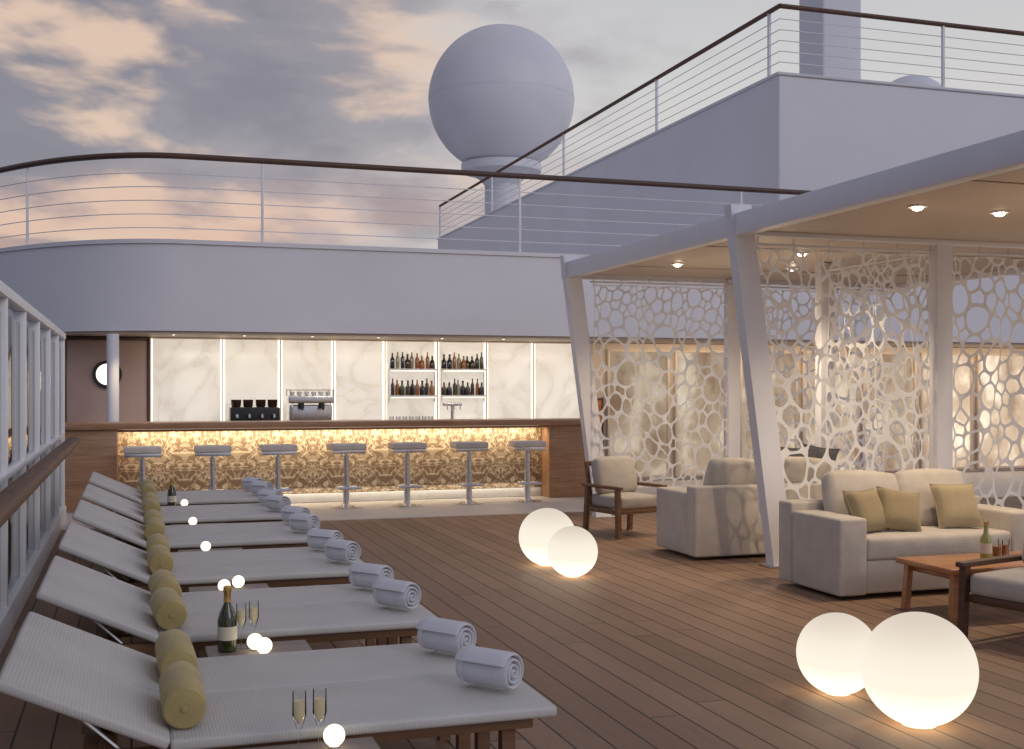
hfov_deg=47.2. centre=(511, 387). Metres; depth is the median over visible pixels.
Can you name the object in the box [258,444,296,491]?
bar stool
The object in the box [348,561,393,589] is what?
rolled towel
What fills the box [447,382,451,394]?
bottle
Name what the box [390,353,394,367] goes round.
bottle
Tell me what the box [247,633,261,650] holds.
ball lamp
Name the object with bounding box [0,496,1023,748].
deck
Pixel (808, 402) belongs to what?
screen
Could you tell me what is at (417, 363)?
bottle
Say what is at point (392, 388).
bottle
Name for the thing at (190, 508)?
sun lounger
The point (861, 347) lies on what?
lace curtain
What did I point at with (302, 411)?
espresso machine
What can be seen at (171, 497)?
champagne bottle
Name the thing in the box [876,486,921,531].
throw pillow
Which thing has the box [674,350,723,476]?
window
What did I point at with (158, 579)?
bolster
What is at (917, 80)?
radar dome
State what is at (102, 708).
sun lounger
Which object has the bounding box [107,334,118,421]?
round column
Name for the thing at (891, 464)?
window
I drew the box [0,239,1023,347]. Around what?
deck
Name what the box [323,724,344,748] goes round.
ball lamp
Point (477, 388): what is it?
bottle
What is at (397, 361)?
bottle
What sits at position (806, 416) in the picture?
window
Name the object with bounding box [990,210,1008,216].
ceiling spotlight
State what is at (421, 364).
bottle
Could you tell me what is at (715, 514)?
sofa
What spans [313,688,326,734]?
champagne flute
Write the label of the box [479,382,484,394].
bottle
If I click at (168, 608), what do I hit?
bolster
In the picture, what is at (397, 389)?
bottle
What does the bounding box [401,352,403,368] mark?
bottle
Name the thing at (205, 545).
ball lamp
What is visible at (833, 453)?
throw pillow
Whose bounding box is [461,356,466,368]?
bottle
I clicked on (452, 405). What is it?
beer tap
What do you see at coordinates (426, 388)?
bottle
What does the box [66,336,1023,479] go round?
back wall
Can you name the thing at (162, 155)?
deck railing
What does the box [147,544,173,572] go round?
bolster
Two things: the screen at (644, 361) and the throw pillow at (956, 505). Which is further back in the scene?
the screen at (644, 361)
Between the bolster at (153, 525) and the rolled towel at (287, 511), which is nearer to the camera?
the bolster at (153, 525)
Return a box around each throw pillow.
[780,447,818,457]
[800,443,839,460]
[842,488,889,531]
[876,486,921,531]
[929,483,982,528]
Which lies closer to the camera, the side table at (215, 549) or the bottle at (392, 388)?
the side table at (215, 549)
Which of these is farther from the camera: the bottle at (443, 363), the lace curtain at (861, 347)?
the bottle at (443, 363)
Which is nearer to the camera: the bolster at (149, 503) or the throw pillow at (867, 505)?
the throw pillow at (867, 505)
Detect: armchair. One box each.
[582,456,667,539]
[955,539,1023,638]
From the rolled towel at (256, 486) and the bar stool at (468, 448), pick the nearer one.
the rolled towel at (256, 486)
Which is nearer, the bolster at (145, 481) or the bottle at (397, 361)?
the bolster at (145, 481)
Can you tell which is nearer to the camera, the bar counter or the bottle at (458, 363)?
the bar counter
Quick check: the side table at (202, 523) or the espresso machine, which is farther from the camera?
the espresso machine
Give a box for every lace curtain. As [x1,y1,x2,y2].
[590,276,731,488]
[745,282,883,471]
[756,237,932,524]
[826,252,928,471]
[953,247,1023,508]
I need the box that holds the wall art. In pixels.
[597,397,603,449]
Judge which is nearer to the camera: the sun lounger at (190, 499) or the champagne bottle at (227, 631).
the champagne bottle at (227, 631)
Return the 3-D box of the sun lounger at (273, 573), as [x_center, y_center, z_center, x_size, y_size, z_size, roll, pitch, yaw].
[-1.845,1.230,7.383,1.870,0.641,0.589,0,0,-18]
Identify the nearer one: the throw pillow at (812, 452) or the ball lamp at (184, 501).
the throw pillow at (812, 452)
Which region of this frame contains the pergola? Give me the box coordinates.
[560,130,1023,568]
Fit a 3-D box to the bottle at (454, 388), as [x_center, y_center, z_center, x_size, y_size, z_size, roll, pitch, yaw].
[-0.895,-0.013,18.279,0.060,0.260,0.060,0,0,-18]
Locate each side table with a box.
[173,523,222,524]
[178,547,241,591]
[188,583,268,657]
[205,640,311,656]
[244,737,379,748]
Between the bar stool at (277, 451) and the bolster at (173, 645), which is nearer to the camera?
the bolster at (173, 645)
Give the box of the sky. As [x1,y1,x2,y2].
[0,0,1023,248]
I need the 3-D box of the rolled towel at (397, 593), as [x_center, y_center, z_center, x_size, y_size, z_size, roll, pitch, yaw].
[-0.596,1.065,6.033,0.242,0.160,0.160,0,0,40]
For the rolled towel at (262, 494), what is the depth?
11.33 m
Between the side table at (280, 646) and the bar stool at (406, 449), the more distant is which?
the bar stool at (406, 449)
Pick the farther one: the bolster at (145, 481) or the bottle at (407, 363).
the bottle at (407, 363)
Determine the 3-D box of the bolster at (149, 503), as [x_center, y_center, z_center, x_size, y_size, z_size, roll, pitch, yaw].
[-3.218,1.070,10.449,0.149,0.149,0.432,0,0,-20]
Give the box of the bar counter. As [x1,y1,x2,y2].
[65,418,585,512]
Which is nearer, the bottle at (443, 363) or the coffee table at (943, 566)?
the coffee table at (943, 566)
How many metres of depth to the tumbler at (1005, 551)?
8.30 m
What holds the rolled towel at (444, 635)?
on the sun lounger at (217, 674)
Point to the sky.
(340, 81)
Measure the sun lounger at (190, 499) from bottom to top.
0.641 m
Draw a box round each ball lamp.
[181,499,187,504]
[188,517,196,524]
[201,541,210,550]
[218,579,230,589]
[232,575,244,588]
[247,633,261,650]
[256,637,271,653]
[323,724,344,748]
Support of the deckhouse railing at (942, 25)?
on the deckhouse
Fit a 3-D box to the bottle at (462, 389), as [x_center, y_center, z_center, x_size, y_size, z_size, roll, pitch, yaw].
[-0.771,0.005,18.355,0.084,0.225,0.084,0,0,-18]
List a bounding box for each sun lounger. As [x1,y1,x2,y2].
[0,642,556,748]
[14,612,469,748]
[36,572,437,653]
[46,556,386,645]
[58,532,364,639]
[65,522,333,584]
[72,507,312,585]
[77,500,289,541]
[81,489,281,525]
[85,484,267,518]
[88,476,259,505]
[91,472,252,501]
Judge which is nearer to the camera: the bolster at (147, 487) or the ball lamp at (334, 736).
the ball lamp at (334, 736)
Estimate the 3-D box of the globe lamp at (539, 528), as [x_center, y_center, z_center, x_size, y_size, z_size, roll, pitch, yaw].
[0.308,1.300,10.215,0.500,0.500,0.500,0,0,-18]
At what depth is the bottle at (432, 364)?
18.17 m
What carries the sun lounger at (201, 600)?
on the deck at (636, 638)
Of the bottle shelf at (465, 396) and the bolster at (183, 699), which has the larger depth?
the bottle shelf at (465, 396)
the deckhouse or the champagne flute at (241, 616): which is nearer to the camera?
the champagne flute at (241, 616)
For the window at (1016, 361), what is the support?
in the back wall at (613, 354)
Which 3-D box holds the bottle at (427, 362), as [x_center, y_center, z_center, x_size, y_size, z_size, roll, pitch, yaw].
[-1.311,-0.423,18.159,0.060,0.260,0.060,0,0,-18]
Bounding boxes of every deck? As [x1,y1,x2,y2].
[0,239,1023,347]
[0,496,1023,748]
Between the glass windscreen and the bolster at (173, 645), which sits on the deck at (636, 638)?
the glass windscreen
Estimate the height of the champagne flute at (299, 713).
0.205 m
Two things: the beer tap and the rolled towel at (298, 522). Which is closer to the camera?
the rolled towel at (298, 522)
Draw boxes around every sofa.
[657,456,831,558]
[779,468,1023,597]
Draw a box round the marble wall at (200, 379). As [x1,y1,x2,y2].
[150,338,579,420]
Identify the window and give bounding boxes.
[606,349,669,477]
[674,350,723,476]
[740,351,797,458]
[801,351,857,469]
[862,352,916,470]
[920,353,972,469]
[976,353,1023,468]
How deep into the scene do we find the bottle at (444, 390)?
18.22 m
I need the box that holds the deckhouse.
[437,71,1023,254]
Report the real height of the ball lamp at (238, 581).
0.076 m
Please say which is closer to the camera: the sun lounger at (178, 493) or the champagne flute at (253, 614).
the champagne flute at (253, 614)
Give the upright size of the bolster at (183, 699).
0.149 m
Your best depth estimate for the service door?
16.74 m
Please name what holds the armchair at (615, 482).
on the deck at (636, 638)
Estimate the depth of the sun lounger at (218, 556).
7.89 m
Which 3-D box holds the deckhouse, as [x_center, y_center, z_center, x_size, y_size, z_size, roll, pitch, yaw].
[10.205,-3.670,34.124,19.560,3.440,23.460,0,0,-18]
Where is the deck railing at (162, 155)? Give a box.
[0,152,809,251]
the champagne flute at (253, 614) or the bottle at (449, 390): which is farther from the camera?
the bottle at (449, 390)
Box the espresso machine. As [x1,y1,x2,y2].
[285,389,333,419]
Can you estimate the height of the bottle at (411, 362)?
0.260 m
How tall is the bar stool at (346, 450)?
0.826 m
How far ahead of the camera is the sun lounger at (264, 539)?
8.83 m
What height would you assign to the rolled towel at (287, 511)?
0.160 m
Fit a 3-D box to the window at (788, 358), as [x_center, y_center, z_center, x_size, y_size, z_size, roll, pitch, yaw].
[4.413,0.430,20.139,1.120,2.120,0.060,0,0,-18]
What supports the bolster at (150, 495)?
on the sun lounger at (190, 508)
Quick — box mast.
[799,0,860,78]
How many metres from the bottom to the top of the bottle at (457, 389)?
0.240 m
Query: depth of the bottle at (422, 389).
18.10 m
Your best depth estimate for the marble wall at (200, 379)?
17.89 m
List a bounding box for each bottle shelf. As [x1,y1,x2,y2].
[387,363,436,401]
[440,363,486,401]
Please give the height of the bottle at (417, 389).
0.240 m
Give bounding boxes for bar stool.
[123,446,161,490]
[194,445,231,489]
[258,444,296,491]
[326,443,365,508]
[388,442,426,506]
[450,441,487,504]
[508,440,545,502]
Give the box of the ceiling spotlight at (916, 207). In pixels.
[907,204,926,210]
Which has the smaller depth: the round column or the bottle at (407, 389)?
the round column
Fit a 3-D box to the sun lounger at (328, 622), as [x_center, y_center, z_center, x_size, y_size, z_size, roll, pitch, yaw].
[-1.329,1.230,5.795,1.870,0.641,0.589,0,0,-18]
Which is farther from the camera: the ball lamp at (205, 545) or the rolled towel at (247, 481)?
the rolled towel at (247, 481)
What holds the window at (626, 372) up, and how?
in the back wall at (613, 354)
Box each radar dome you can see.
[428,24,573,213]
[892,75,940,86]
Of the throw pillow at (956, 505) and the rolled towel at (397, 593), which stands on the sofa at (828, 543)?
the throw pillow at (956, 505)
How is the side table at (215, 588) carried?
on the deck at (636, 638)
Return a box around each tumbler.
[992,540,1002,556]
[998,538,1009,554]
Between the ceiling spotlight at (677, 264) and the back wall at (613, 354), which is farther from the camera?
the back wall at (613, 354)
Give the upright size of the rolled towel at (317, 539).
0.160 m
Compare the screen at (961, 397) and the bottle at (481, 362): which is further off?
the bottle at (481, 362)
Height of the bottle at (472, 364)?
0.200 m
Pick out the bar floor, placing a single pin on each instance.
(380, 509)
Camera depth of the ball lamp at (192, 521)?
10.02 m
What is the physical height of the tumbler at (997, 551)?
0.120 m
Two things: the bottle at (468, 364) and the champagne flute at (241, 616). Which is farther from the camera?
the bottle at (468, 364)
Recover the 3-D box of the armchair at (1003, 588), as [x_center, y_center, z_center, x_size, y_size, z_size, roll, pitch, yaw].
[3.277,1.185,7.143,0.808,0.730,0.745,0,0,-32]
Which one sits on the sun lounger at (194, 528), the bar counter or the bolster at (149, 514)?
the bolster at (149, 514)
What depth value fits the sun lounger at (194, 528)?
9.47 m
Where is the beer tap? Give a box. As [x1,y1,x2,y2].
[442,403,461,418]
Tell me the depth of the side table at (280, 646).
5.32 m
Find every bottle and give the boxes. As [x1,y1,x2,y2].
[167,478,175,505]
[217,585,236,652]
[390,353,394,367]
[391,378,394,394]
[395,380,398,394]
[396,352,398,368]
[399,381,404,394]
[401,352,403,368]
[405,354,409,368]
[405,381,410,394]
[410,352,413,368]
[410,380,414,394]
[415,353,418,368]
[415,380,418,394]
[419,356,424,368]
[420,381,424,394]
[425,378,428,394]
[426,352,428,368]
[429,356,434,368]
[429,381,433,394]
[441,354,446,368]
[441,382,446,394]
[447,354,451,368]
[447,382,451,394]
[452,352,455,368]
[453,378,455,394]
[456,380,459,394]
[457,354,460,368]
[460,381,464,394]
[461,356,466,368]
[465,382,470,394]
[466,356,469,368]
[470,356,474,368]
[471,379,473,394]
[475,354,478,368]
[476,379,478,394]
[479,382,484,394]
[480,352,482,368]
[980,521,991,557]
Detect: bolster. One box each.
[140,479,155,487]
[141,483,155,496]
[142,492,158,502]
[142,498,160,512]
[143,509,163,524]
[144,517,164,538]
[146,533,169,551]
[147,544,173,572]
[148,569,181,597]
[149,587,186,629]
[155,629,197,674]
[159,661,206,728]
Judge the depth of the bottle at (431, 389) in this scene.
18.16 m
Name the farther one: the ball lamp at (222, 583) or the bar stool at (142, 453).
the bar stool at (142, 453)
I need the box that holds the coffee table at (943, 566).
[895,551,1023,622]
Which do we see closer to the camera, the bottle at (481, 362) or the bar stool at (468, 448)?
the bar stool at (468, 448)
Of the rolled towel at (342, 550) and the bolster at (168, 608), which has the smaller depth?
the bolster at (168, 608)
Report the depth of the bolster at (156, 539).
7.72 m
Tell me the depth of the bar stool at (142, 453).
14.17 m
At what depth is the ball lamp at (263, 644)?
5.17 m
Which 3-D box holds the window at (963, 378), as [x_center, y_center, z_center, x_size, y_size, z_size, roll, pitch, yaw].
[7.893,0.430,21.270,1.120,2.120,0.060,0,0,-18]
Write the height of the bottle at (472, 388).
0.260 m
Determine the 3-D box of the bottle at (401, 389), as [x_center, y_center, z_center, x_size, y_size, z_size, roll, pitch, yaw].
[-1.692,0.005,18.024,0.084,0.225,0.084,0,0,-18]
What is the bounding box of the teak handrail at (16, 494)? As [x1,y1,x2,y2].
[0,437,79,527]
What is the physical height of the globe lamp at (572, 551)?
0.414 m
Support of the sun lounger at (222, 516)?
on the deck at (636, 638)
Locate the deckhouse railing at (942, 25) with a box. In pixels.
[439,3,1023,236]
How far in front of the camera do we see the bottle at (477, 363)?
18.38 m
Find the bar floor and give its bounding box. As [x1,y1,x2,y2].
[62,470,1023,529]
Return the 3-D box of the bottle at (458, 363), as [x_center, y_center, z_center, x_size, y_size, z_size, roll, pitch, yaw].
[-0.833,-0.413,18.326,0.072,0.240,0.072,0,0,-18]
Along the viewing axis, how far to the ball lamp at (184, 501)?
11.60 m
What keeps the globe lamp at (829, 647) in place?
on the deck at (636, 638)
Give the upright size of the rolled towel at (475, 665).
0.160 m
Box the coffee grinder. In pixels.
[229,399,279,420]
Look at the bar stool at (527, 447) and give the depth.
15.71 m
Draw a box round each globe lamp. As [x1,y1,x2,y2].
[519,508,573,566]
[547,526,597,577]
[796,612,871,696]
[860,612,978,729]
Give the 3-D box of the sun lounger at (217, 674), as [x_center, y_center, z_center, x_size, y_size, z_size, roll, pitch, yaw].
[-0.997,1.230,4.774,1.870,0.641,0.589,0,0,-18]
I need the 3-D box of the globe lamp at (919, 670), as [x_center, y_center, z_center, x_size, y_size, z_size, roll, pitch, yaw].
[1.869,1.292,5.381,0.516,0.516,0.516,0,0,-18]
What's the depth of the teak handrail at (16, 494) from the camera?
6.96 m
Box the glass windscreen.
[0,280,65,653]
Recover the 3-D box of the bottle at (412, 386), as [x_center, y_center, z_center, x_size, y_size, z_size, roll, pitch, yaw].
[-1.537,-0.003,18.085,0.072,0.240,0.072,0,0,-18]
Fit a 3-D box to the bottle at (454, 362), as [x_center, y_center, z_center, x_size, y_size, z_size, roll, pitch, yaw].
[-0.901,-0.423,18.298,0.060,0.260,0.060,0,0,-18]
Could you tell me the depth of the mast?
23.59 m
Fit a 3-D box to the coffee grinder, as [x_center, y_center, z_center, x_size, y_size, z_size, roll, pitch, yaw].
[-3.737,0.379,17.003,0.700,0.410,0.369,0,0,-18]
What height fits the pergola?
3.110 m
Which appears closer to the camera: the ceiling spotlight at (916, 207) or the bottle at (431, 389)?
the ceiling spotlight at (916, 207)
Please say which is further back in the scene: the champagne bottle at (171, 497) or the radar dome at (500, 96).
the radar dome at (500, 96)
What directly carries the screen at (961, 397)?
hanging from the pergola
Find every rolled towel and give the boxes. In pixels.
[242,476,263,490]
[250,480,273,493]
[257,489,282,504]
[264,494,290,510]
[280,505,310,523]
[288,512,319,532]
[306,528,342,550]
[323,538,360,562]
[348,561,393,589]
[372,577,420,608]
[416,616,475,653]
[454,645,523,688]
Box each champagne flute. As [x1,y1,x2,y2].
[236,603,246,649]
[249,600,258,626]
[292,690,306,733]
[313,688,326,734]
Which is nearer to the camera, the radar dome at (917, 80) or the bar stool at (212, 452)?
the bar stool at (212, 452)
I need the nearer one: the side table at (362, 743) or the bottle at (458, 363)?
the side table at (362, 743)
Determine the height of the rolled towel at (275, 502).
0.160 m
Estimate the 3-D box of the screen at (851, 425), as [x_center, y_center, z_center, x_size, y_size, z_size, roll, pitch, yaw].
[2.997,-0.060,10.500,1.870,2.520,0.070,0,0,-18]
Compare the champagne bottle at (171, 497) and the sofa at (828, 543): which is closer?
the sofa at (828, 543)
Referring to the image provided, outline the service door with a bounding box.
[65,336,149,421]
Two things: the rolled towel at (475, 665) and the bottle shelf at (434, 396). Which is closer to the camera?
the rolled towel at (475, 665)
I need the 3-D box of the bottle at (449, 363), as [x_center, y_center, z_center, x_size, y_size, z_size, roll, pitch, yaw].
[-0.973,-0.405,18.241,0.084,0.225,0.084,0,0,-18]
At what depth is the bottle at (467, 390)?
18.32 m
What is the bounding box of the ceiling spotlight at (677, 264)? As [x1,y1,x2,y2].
[671,263,683,266]
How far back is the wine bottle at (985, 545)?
8.16 m

